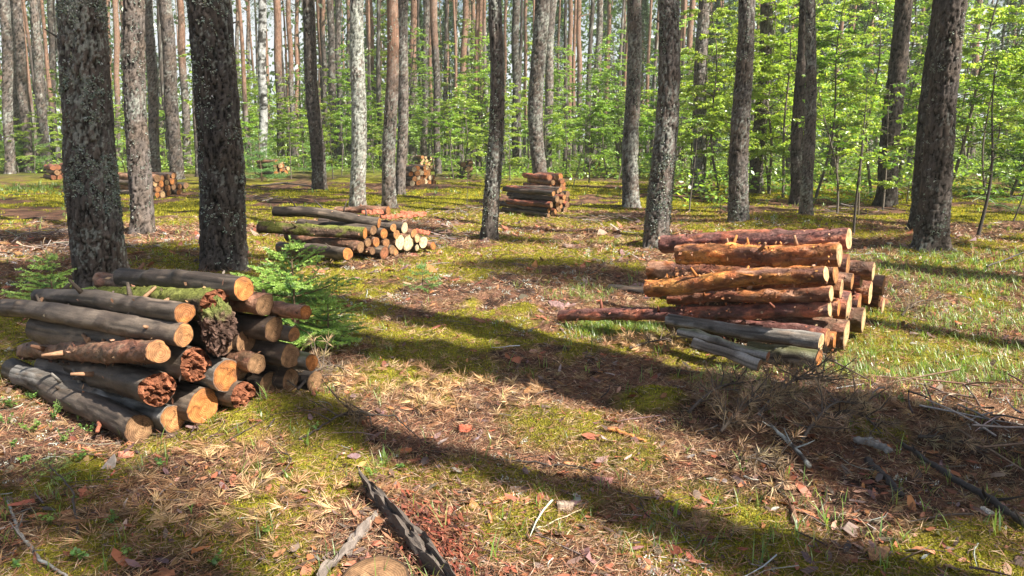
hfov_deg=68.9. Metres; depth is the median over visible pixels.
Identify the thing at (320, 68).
pine tree
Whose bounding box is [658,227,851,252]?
log
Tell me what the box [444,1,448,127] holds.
pine tree
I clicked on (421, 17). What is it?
spruce tree
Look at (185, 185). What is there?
log
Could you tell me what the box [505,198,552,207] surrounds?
log
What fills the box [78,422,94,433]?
plant
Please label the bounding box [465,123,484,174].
broadleaf sapling
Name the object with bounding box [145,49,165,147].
spruce tree
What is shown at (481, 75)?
broadleaf sapling
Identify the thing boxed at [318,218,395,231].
log
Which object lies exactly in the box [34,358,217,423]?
log
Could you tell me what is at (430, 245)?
log
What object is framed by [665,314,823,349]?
log
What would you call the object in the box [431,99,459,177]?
broadleaf sapling
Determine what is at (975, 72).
pine tree
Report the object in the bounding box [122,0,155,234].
pine tree
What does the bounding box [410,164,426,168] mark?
log
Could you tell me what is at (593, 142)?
broadleaf sapling
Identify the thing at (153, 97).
pine tree
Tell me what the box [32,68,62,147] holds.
broadleaf sapling
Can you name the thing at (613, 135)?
broadleaf sapling
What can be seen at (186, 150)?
broadleaf sapling
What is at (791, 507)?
fallen branch
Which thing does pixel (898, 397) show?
plant
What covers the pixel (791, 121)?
broadleaf sapling
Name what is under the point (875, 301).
log
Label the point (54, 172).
log
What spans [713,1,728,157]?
pine tree
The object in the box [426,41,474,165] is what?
broadleaf sapling
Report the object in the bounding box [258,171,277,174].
log
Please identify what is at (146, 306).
log
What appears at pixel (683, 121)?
broadleaf sapling
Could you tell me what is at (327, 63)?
pine tree
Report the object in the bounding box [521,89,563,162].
broadleaf sapling
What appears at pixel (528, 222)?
moss
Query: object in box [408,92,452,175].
broadleaf sapling
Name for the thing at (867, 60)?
broadleaf sapling
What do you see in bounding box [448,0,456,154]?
pine tree
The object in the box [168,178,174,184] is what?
log
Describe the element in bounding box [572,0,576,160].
pine tree
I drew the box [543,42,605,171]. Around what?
broadleaf sapling
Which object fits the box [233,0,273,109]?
pine tree
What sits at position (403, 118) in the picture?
pine tree
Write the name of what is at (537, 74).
pine tree
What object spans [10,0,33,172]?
pine tree
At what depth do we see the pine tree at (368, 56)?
45.66 m
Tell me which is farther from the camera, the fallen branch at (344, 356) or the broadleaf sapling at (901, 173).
the broadleaf sapling at (901, 173)
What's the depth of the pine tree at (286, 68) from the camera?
62.41 m
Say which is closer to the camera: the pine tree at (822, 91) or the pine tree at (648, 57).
the pine tree at (648, 57)
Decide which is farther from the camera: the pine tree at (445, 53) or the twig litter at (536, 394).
the pine tree at (445, 53)
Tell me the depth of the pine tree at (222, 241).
8.31 m
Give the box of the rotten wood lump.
[197,295,238,356]
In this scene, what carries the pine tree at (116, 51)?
on the ground at (296, 179)
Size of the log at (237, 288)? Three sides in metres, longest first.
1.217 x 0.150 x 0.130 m
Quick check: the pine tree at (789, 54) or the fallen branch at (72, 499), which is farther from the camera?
the pine tree at (789, 54)
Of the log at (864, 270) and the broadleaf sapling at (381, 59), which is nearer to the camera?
the log at (864, 270)
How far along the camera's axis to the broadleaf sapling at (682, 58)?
35.67 m
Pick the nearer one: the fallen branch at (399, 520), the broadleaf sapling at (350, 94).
the fallen branch at (399, 520)
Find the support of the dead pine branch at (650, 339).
on the ground at (296, 179)
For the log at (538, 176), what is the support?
on the log at (547, 182)
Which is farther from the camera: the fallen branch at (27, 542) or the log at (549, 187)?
the log at (549, 187)
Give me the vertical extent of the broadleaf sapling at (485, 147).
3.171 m
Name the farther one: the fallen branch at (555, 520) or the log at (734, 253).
the log at (734, 253)
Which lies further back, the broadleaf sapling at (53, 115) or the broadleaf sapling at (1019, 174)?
the broadleaf sapling at (53, 115)
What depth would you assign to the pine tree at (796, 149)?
16.77 m
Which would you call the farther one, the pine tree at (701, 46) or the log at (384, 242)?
the pine tree at (701, 46)
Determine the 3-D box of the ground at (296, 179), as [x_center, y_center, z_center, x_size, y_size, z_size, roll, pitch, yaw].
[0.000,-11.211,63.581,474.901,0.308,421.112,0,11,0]
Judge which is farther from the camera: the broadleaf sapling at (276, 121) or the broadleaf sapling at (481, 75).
the broadleaf sapling at (276, 121)
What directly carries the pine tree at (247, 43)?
on the ground at (296, 179)
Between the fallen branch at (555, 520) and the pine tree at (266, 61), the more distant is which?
the pine tree at (266, 61)
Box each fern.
[813,196,872,204]
[830,189,875,197]
[957,195,1023,204]
[987,204,1023,212]
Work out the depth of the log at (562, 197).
15.00 m
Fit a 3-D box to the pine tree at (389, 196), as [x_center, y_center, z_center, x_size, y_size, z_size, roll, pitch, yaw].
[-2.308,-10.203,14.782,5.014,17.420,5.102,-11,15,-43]
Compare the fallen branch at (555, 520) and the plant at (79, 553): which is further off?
the fallen branch at (555, 520)
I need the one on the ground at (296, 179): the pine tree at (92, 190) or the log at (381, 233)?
the pine tree at (92, 190)
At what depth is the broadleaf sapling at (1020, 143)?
13.38 m
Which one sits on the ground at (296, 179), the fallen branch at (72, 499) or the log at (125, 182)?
the fallen branch at (72, 499)
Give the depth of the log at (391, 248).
9.34 m
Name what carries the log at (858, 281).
on the log at (856, 299)
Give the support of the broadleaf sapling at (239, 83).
on the ground at (296, 179)
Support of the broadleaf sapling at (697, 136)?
on the ground at (296, 179)
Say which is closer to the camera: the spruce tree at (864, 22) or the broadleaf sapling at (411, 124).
the broadleaf sapling at (411, 124)
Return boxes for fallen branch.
[6,500,67,575]
[46,463,78,533]
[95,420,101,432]
[250,182,310,186]
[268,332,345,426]
[298,413,430,440]
[317,510,377,575]
[321,355,361,359]
[358,468,455,575]
[426,450,618,483]
[533,509,581,530]
[607,427,645,442]
[758,413,814,467]
[787,496,797,524]
[853,436,892,453]
[863,456,905,498]
[900,442,1023,527]
[986,249,1023,267]
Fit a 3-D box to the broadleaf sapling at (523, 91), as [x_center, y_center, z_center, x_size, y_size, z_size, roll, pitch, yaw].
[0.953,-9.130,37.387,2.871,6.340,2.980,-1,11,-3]
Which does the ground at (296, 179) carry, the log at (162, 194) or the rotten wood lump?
the log at (162, 194)
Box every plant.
[0,395,19,407]
[0,412,13,425]
[9,438,16,447]
[11,558,21,567]
[16,454,30,462]
[19,419,40,432]
[25,390,37,399]
[38,512,53,524]
[48,399,62,420]
[56,427,73,444]
[70,547,89,559]
[72,449,88,460]
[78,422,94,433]
[104,509,118,523]
[120,545,131,556]
[154,457,164,465]
[207,549,222,565]
[261,525,269,533]
[362,461,384,478]
[897,392,904,402]
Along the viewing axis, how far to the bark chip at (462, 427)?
3.88 m
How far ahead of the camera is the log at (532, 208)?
14.92 m
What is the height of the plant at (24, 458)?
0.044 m
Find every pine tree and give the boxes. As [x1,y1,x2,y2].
[0,0,17,173]
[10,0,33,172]
[10,1,23,171]
[21,3,39,167]
[22,0,36,130]
[29,0,50,170]
[30,0,47,158]
[40,0,61,163]
[41,30,49,135]
[44,0,128,289]
[47,0,56,162]
[55,13,59,73]
[106,0,111,87]
[112,0,121,159]
[120,0,125,156]
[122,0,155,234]
[145,0,161,172]
[154,0,187,63]
[156,0,168,169]
[157,24,164,157]
[158,0,185,179]
[177,0,192,165]
[186,0,249,271]
[192,83,197,176]
[232,0,267,144]
[233,0,258,89]
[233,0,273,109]
[237,0,251,165]
[242,0,285,152]
[246,0,285,147]
[248,0,258,157]
[270,0,301,145]
[273,0,285,164]
[280,0,289,159]
[281,0,300,157]
[281,2,302,144]
[284,0,308,153]
[286,0,296,158]
[298,0,334,105]
[302,0,328,189]
[316,0,324,143]
[321,0,341,155]
[325,0,342,153]
[326,0,337,160]
[326,1,347,146]
[335,0,343,163]
[346,0,351,157]
[363,0,386,156]
[364,0,386,94]
[365,0,386,112]
[367,0,374,162]
[369,0,377,158]
[376,0,382,165]
[381,0,399,207]
[395,0,408,194]
[409,0,417,161]
[409,0,439,155]
[417,0,421,126]
[421,0,429,155]
[428,1,434,155]
[430,0,441,173]
[437,0,461,154]
[437,0,470,144]
[443,0,448,154]
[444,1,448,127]
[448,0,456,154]
[449,0,470,156]
[455,0,486,157]
[456,0,468,162]
[474,0,482,169]
[479,0,483,161]
[479,0,505,240]
[482,0,488,166]
[502,0,530,34]
[503,0,507,156]
[507,0,532,150]
[511,0,519,164]
[519,0,522,160]
[523,0,529,156]
[527,0,549,173]
[530,0,534,162]
[543,0,556,169]
[556,0,560,158]
[557,0,596,154]
[562,0,567,167]
[567,0,572,150]
[567,0,606,29]
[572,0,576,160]
[585,0,594,168]
[589,1,626,148]
[592,0,602,159]
[595,0,618,150]
[611,0,626,133]
[616,0,624,151]
[620,0,657,156]
[621,0,641,207]
[621,29,627,162]
[642,0,681,249]
[645,0,652,161]
[650,7,658,163]
[676,0,685,162]
[679,0,698,150]
[681,0,695,166]
[687,0,696,47]
[690,0,710,191]
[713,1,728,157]
[714,0,723,157]
[727,0,755,222]
[748,0,759,161]
[749,0,773,193]
[778,16,784,156]
[785,4,795,160]
[788,0,805,204]
[798,0,818,214]
[821,0,835,150]
[827,0,844,165]
[840,5,856,165]
[868,1,873,159]
[871,0,912,206]
[904,0,939,230]
[905,7,924,170]
[910,0,967,251]
[967,0,982,162]
[970,0,1004,152]
[986,0,1009,162]
[994,2,1023,155]
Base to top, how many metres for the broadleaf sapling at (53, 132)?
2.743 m
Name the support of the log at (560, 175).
on the log at (560, 180)
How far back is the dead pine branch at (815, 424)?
3.69 m
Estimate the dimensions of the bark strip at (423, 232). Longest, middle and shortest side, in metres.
0.217 x 0.102 x 0.063 m
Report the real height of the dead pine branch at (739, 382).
0.336 m
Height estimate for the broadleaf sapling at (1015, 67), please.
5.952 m
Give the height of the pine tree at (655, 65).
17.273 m
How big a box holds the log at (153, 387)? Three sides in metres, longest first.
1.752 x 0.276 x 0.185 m
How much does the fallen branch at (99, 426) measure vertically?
0.064 m
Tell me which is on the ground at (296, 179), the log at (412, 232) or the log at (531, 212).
the log at (531, 212)
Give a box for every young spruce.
[0,119,55,169]
[0,250,94,299]
[18,450,80,488]
[230,235,368,350]
[244,127,290,181]
[291,140,334,171]
[300,292,365,349]
[403,263,442,291]
[640,149,677,173]
[973,111,1023,191]
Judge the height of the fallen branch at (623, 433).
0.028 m
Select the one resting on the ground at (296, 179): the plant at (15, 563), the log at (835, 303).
the plant at (15, 563)
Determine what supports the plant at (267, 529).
on the ground at (296, 179)
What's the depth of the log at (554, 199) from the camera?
14.82 m
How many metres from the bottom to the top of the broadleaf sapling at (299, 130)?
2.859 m
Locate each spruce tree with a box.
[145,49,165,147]
[326,0,346,151]
[364,22,384,146]
[396,0,442,154]
[439,0,466,154]
[469,14,511,155]
[543,0,577,153]
[584,0,617,151]
[613,0,657,156]
[643,37,658,149]
[707,0,729,156]
[707,0,758,160]
[767,3,819,159]
[767,18,779,145]
[815,0,841,155]
[818,3,877,162]
[852,2,894,154]
[903,7,954,163]
[955,0,1023,164]
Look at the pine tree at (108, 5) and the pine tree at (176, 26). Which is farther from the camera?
the pine tree at (176, 26)
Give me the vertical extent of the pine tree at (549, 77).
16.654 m
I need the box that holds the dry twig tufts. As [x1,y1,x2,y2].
[0,228,1023,575]
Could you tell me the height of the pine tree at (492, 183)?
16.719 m
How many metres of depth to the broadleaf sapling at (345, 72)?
40.12 m
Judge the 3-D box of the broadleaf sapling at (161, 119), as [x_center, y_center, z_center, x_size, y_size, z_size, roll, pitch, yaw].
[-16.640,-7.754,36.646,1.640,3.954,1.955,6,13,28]
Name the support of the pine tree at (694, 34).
on the ground at (296, 179)
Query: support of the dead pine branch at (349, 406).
on the ground at (296, 179)
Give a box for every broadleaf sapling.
[0,117,27,173]
[18,112,51,173]
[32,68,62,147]
[33,99,60,145]
[33,114,61,163]
[52,114,62,160]
[111,84,124,160]
[113,107,126,172]
[118,74,164,141]
[147,114,165,145]
[159,96,184,151]
[179,44,249,145]
[180,133,189,161]
[185,114,194,160]
[235,50,258,144]
[238,64,270,162]
[241,102,262,175]
[247,75,276,148]
[268,98,301,155]
[269,73,307,166]
[271,100,307,178]
[280,64,327,167]
[283,108,309,172]
[300,65,341,149]
[309,104,342,178]
[326,83,350,161]
[328,39,380,145]
[328,49,376,141]
[331,98,350,174]
[366,8,422,134]
[366,124,381,171]
[367,24,432,165]
[367,66,408,156]
[367,102,397,165]
[372,101,411,164]
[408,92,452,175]
[409,73,444,154]
[424,71,458,167]
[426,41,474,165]
[427,89,459,155]
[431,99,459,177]
[440,18,490,160]
[443,74,474,158]
[445,82,487,177]
[446,29,512,171]
[451,94,479,175]
[454,61,510,152]
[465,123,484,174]
[465,170,470,207]
[481,81,526,172]
[481,96,524,162]
[487,104,520,180]
[510,41,559,167]
[513,41,574,145]
[517,115,530,172]
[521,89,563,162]
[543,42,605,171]
[549,106,578,173]
[564,118,596,184]
[565,40,623,168]
[566,71,618,182]
[575,89,605,176]
[583,78,623,177]
[589,28,654,171]
[590,85,612,159]
[600,85,643,178]
[611,62,655,149]
[617,105,654,173]
[639,58,688,148]
[639,89,680,156]
[640,17,693,141]
[646,49,715,171]
[674,117,713,211]
[676,85,691,169]
[676,97,690,174]
[677,58,728,181]
[678,0,734,149]
[679,0,777,192]
[680,0,796,176]
[683,126,722,170]
[684,10,787,165]
[707,18,757,165]
[709,195,727,211]
[718,0,832,197]
[725,0,818,193]
[750,0,849,171]
[750,0,851,145]
[772,0,917,172]
[772,2,890,202]
[774,88,792,174]
[793,66,860,213]
[813,74,904,233]
[817,0,885,175]
[828,0,920,197]
[829,93,882,214]
[857,83,911,209]
[865,0,932,135]
[868,0,968,181]
[873,89,954,201]
[898,152,913,201]
[900,0,1010,146]
[914,0,1023,181]
[952,56,1023,236]
[953,40,1023,198]
[954,35,1023,182]
[956,0,1010,170]
[973,13,1023,139]
[976,17,1023,196]
[991,114,1023,221]
[1003,89,1023,190]
[1004,62,1023,134]
[1009,139,1023,176]
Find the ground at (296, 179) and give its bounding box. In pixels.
[0,143,1023,575]
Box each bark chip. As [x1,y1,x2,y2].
[118,451,134,457]
[398,447,411,453]
[458,424,471,431]
[548,300,576,307]
[556,500,574,511]
[562,243,580,247]
[592,476,613,484]
[863,546,889,560]
[980,506,994,514]
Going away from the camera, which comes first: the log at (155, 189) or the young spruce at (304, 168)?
the log at (155, 189)
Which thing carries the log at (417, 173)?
on the log
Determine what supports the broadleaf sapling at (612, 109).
on the ground at (296, 179)
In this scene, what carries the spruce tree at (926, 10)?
on the ground at (296, 179)
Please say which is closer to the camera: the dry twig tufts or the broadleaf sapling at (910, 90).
the dry twig tufts
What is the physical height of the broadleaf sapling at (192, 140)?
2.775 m
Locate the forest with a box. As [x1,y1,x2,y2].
[0,0,1023,157]
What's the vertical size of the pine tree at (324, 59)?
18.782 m
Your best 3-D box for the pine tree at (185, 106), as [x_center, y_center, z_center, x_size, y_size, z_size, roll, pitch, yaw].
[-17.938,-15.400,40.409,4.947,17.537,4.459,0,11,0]
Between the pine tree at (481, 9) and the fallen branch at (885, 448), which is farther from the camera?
the pine tree at (481, 9)
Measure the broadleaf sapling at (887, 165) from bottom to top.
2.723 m
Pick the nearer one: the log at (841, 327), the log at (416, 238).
the log at (841, 327)
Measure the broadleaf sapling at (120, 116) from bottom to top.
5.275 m
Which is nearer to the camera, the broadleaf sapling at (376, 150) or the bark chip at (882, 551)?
the bark chip at (882, 551)
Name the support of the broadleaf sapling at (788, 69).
on the ground at (296, 179)
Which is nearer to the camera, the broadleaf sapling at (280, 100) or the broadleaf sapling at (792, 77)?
the broadleaf sapling at (792, 77)
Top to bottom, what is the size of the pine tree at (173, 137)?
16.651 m
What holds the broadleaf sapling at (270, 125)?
on the ground at (296, 179)
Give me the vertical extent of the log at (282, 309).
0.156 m
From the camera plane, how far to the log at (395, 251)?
9.42 m
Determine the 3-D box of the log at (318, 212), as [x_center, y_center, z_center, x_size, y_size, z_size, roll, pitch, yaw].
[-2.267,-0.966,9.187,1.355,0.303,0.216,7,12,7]
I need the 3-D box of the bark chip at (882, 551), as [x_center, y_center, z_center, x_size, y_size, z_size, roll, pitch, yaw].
[1.323,0.956,2.702,0.104,0.040,0.070,3,18,-24]
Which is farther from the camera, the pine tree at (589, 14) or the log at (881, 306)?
the pine tree at (589, 14)
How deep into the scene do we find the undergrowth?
27.96 m
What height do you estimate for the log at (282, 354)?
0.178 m
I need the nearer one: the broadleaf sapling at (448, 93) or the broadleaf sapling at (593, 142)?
the broadleaf sapling at (593, 142)
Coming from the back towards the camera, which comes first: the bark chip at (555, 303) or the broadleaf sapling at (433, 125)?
the broadleaf sapling at (433, 125)
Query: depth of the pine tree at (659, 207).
9.65 m
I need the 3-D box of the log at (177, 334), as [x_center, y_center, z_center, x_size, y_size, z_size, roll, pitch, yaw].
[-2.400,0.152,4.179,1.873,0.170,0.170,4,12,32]
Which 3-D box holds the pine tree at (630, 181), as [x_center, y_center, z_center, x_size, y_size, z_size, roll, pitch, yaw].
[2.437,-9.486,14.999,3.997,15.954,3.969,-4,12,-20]
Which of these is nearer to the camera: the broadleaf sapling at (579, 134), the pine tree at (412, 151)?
the broadleaf sapling at (579, 134)
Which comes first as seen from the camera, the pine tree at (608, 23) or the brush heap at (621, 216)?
the brush heap at (621, 216)
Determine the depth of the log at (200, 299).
3.87 m
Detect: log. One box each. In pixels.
[0,294,193,347]
[1,358,153,442]
[9,365,184,432]
[16,333,170,366]
[25,318,211,381]
[30,279,195,322]
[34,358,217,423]
[43,164,55,169]
[43,174,55,179]
[46,169,59,175]
[48,164,60,169]
[58,359,175,406]
[79,306,232,353]
[92,262,273,315]
[97,284,229,320]
[113,268,253,300]
[118,172,160,181]
[119,179,157,186]
[119,185,160,191]
[120,189,159,197]
[127,353,237,391]
[152,173,169,179]
[157,172,174,178]
[157,180,163,187]
[159,191,165,196]
[163,184,170,190]
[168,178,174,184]
[171,189,180,194]
[174,378,255,408]
[177,182,188,188]
[196,310,282,341]
[210,348,265,373]
[232,330,255,350]
[237,370,247,379]
[239,370,275,394]
[250,339,299,367]
[256,160,277,163]
[256,221,367,239]
[257,163,276,167]
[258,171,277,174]
[262,289,311,323]
[264,364,298,390]
[272,196,380,227]
[275,238,352,259]
[278,325,299,341]
[284,234,363,252]
[293,351,318,370]
[295,369,322,390]
[296,218,376,234]
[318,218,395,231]
[326,237,370,246]
[332,204,390,214]
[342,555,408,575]
[352,247,374,254]
[353,245,388,259]
[366,236,378,246]
[367,227,387,238]
[379,238,389,246]
[381,220,407,233]
[386,234,403,249]
[387,230,399,238]
[388,245,394,253]
[388,247,398,255]
[400,233,413,250]
[405,180,414,185]
[406,166,416,171]
[406,171,412,175]
[406,176,416,181]
[406,228,416,237]
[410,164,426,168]
[410,244,418,250]
[412,157,424,161]
[413,170,419,175]
[413,233,419,242]
[414,236,427,247]
[419,241,435,249]
[457,161,465,166]
[460,170,469,178]
[464,164,470,172]
[465,159,472,165]
[499,201,549,212]
[501,207,549,217]
[502,187,554,195]
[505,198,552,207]
[506,185,555,194]
[511,185,562,192]
[511,193,558,202]
[522,173,551,179]
[523,182,550,185]
[527,178,554,184]
[529,187,559,193]
[534,173,558,179]
[541,172,562,177]
[554,178,564,183]
[555,194,565,199]
[557,299,831,321]
[562,191,569,197]
[562,201,568,207]
[607,284,666,298]
[643,261,828,299]
[646,260,838,285]
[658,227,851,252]
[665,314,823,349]
[666,284,833,304]
[674,235,842,267]
[674,267,843,298]
[675,297,834,306]
[677,328,769,361]
[683,303,849,348]
[685,243,849,272]
[691,337,761,370]
[713,288,839,315]
[715,319,829,345]
[747,341,822,369]
[823,327,836,351]
[834,290,851,319]
[838,272,853,289]
[845,280,872,305]
[848,307,865,332]
[849,260,875,280]
[851,292,861,306]
[853,275,862,287]
[861,295,884,311]
[862,295,880,307]
[865,275,885,296]
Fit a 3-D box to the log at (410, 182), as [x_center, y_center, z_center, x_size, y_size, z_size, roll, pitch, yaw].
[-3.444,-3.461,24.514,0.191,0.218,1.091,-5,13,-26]
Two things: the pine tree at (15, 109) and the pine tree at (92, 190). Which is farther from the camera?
the pine tree at (15, 109)
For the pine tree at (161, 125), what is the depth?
60.22 m
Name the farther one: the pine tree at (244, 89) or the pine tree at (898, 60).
the pine tree at (244, 89)
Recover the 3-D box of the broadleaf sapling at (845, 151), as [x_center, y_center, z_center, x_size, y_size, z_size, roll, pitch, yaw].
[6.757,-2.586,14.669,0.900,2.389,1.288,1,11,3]
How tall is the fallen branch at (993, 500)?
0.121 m
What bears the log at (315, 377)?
on the ground at (296, 179)
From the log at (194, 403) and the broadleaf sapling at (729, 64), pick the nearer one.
the log at (194, 403)
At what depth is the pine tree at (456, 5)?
59.10 m
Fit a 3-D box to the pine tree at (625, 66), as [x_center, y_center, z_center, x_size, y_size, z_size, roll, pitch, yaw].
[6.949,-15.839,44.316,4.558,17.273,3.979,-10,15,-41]
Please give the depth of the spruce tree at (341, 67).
71.05 m
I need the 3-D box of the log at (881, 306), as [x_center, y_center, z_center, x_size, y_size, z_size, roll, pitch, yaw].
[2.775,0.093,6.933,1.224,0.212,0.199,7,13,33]
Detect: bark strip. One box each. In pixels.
[361,209,383,214]
[380,212,414,219]
[400,211,426,216]
[416,229,430,235]
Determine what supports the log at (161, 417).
on the ground at (296, 179)
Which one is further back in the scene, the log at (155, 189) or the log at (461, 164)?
the log at (461, 164)
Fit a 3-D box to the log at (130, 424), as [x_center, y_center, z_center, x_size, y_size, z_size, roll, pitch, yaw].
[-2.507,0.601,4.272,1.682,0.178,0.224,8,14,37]
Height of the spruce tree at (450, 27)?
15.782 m
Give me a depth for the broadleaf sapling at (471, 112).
34.26 m
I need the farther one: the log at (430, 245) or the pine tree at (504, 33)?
the pine tree at (504, 33)
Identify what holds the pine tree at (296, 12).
on the ground at (296, 179)
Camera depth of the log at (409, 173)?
24.01 m
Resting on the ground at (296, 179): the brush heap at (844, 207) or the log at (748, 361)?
the brush heap at (844, 207)
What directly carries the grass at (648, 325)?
on the ground at (296, 179)
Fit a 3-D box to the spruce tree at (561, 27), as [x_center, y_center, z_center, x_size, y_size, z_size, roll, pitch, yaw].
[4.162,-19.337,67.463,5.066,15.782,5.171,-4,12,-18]
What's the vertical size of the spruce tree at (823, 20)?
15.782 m
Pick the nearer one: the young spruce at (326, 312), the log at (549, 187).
the young spruce at (326, 312)
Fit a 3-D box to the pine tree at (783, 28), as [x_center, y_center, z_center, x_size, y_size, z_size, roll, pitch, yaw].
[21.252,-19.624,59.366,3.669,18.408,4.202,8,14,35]
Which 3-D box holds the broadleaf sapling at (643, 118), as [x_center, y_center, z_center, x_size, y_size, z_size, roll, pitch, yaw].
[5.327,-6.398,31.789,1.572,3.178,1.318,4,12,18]
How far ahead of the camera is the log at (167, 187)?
20.21 m
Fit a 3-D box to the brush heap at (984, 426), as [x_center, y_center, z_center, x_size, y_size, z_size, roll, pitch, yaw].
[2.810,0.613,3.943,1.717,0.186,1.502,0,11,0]
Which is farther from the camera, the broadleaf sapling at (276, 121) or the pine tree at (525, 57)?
the pine tree at (525, 57)
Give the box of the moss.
[0,182,1023,575]
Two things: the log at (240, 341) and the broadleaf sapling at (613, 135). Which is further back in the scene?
the broadleaf sapling at (613, 135)
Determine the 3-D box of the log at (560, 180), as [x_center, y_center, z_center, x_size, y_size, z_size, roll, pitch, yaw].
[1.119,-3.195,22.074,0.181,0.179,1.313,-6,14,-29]
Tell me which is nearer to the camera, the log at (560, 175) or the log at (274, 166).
the log at (560, 175)
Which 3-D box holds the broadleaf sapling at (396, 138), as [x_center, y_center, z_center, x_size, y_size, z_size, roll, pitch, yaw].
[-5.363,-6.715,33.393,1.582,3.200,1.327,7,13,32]
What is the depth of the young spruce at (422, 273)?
7.40 m
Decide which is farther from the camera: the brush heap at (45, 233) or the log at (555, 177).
the log at (555, 177)
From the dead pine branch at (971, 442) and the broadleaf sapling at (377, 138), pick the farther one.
the broadleaf sapling at (377, 138)
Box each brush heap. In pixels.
[0,222,68,241]
[0,235,144,256]
[247,194,288,201]
[426,203,482,215]
[426,223,479,245]
[563,213,644,222]
[814,203,890,214]
[826,357,1023,470]
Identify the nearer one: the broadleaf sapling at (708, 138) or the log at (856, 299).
the log at (856, 299)
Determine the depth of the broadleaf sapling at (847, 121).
26.14 m
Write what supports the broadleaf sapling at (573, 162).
on the ground at (296, 179)
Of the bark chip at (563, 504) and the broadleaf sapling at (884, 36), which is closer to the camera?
the bark chip at (563, 504)
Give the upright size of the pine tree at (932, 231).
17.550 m
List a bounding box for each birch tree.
[257,0,267,157]
[348,0,367,206]
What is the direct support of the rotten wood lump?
on the log at (196, 340)
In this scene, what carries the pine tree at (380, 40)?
on the ground at (296, 179)
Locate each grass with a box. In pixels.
[0,179,1023,575]
[69,363,1000,563]
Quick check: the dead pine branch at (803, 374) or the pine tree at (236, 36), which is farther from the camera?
the pine tree at (236, 36)
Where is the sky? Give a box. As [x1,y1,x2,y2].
[0,0,1023,142]
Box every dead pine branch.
[268,332,360,390]
[292,372,375,438]
[629,322,692,348]
[686,345,773,413]
[706,356,828,433]
[730,421,805,497]
[735,340,864,416]
[769,365,882,442]
[809,377,908,452]
[889,277,958,316]
[912,413,1023,473]
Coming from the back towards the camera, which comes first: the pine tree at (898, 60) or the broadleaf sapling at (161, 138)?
the broadleaf sapling at (161, 138)
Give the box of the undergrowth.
[0,148,1023,206]
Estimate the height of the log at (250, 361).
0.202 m
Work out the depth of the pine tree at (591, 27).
36.98 m
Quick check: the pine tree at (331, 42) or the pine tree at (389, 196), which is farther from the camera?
the pine tree at (331, 42)
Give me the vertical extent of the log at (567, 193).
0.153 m
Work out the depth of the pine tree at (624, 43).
59.39 m
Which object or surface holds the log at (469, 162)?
on the log
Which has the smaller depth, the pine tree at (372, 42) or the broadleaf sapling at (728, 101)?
the broadleaf sapling at (728, 101)
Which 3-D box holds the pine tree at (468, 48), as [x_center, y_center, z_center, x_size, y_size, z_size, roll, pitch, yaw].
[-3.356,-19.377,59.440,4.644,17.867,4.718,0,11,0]
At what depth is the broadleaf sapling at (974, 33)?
35.24 m
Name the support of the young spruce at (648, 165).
on the ground at (296, 179)
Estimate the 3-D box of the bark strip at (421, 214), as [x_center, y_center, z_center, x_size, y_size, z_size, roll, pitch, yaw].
[-1.303,-0.981,9.856,0.356,0.076,0.096,1,17,-12]
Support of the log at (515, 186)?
on the log
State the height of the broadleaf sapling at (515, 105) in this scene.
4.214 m
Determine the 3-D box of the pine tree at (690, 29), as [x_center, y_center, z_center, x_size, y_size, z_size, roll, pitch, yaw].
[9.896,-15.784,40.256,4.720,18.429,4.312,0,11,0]
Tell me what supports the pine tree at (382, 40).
on the ground at (296, 179)
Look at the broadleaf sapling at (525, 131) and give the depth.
31.53 m
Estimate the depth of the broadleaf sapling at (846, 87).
18.19 m
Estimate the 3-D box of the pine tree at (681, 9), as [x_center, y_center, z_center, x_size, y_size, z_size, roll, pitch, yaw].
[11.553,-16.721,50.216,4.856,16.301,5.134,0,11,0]
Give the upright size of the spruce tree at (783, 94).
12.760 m
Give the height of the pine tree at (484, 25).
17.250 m
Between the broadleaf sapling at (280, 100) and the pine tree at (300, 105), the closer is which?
the broadleaf sapling at (280, 100)
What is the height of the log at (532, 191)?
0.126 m
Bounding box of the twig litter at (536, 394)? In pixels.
[0,200,1023,575]
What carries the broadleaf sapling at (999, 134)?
on the ground at (296, 179)
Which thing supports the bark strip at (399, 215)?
on the log at (401, 227)
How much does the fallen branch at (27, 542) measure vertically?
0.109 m
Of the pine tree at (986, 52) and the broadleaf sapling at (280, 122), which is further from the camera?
the pine tree at (986, 52)
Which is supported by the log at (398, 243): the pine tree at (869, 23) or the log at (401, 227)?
the log at (401, 227)
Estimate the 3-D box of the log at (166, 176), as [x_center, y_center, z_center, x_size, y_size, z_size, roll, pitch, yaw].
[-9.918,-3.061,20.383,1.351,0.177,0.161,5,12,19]
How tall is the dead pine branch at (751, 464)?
0.320 m
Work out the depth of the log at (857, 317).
5.66 m
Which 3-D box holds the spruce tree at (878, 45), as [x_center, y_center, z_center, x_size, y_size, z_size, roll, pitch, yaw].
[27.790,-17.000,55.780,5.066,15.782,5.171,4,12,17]

